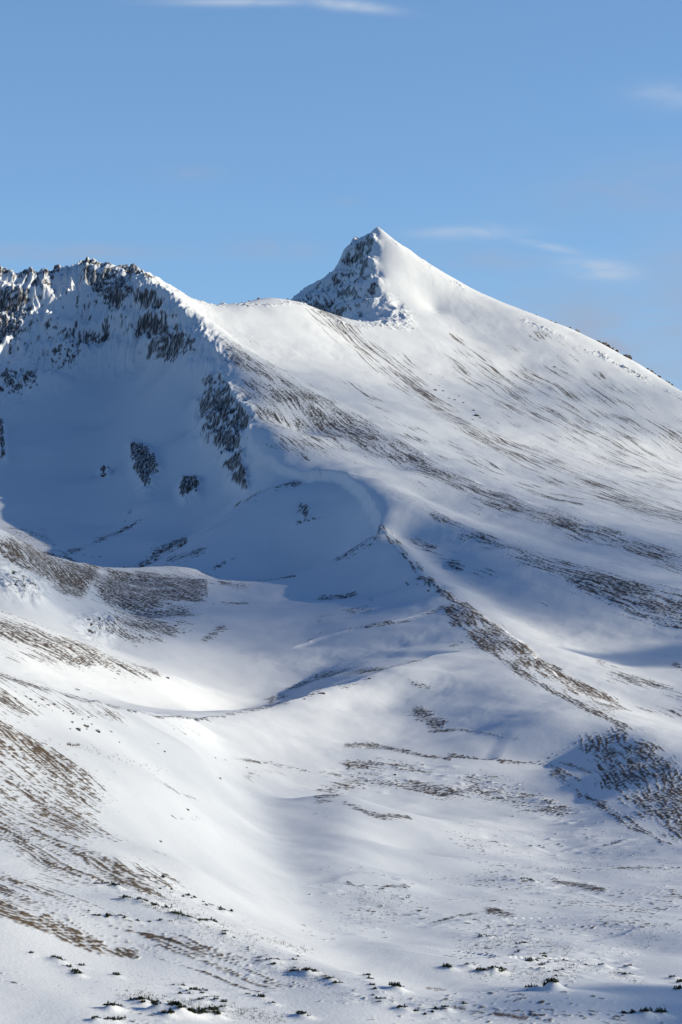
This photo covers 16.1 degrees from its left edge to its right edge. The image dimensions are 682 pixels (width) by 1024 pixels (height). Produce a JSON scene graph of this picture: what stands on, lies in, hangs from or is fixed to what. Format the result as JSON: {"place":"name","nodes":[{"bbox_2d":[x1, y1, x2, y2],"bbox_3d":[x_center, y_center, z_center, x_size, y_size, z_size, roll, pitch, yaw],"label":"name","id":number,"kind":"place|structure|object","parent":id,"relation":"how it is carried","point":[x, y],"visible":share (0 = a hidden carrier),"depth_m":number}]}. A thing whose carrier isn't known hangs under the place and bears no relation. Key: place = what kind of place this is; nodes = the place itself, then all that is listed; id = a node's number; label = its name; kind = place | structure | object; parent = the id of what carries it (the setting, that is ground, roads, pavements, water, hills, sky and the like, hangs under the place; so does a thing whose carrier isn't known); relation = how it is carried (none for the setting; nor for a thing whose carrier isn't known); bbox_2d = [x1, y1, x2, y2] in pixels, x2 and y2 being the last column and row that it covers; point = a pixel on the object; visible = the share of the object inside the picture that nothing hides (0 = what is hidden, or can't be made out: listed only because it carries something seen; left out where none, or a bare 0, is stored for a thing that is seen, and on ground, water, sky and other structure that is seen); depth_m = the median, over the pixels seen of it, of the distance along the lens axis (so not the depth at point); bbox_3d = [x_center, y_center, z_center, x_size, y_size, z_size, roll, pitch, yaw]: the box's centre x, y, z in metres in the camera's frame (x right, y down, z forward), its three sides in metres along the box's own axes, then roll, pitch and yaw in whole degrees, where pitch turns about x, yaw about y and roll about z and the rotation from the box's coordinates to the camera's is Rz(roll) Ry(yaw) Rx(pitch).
{"place":"outdoors","nodes":[
{"label":"outdoors","id":0,"kind":"place"},
{"bbox_2d":[0,656,681,1023],"bbox_3d":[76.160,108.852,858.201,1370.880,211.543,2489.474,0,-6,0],"label":"ground","id":1,"kind":"structure","parent":0,"point":[280,830],"depth_m":939.61},
{"bbox_2d":[161,1007,174,1012],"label":"dwarf spruce","id":2,"kind":"object","parent":1,"relation":"on","point":[170,1010],"visible":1,"depth_m":616.81},
{"bbox_2d":[36,739,528,1019],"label":"willow scrub","id":3,"kind":"object","parent":1,"relation":"on","point":[460,1008],"visible":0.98,"depth_m":696.60},
{"bbox_2d":[71,844,678,1023],"bbox_3d":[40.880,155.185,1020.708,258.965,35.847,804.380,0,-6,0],"label":"spruce undergrowth","id":4,"kind":"object","parent":1,"relation":"on","point":[241,1013],"visible":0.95,"depth_m":749.80},
{"bbox_2d":[0,256,681,686],"bbox_3d":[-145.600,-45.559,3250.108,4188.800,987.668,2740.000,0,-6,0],"label":"mountain","id":5,"kind":"structure","parent":0,"point":[272,438],"depth_m":3530.25},
{"bbox_2d":[0,531,681,800],"bbox_3d":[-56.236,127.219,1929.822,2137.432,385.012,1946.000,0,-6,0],"label":"hill","id":6,"kind":"structure","parent":0,"point":[536,694],"depth_m":2163.70},
{"bbox_2d":[0,0,681,390],"label":"sky","id":7,"kind":"structure","parent":0,"point":[529,152]},
{"bbox_2d":[291,227,681,412],"bbox_3d":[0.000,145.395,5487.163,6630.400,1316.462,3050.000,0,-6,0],"label":"mountain peak","id":8,"kind":"structure","parent":0,"point":[377,276],"depth_m":4654.58}
]}

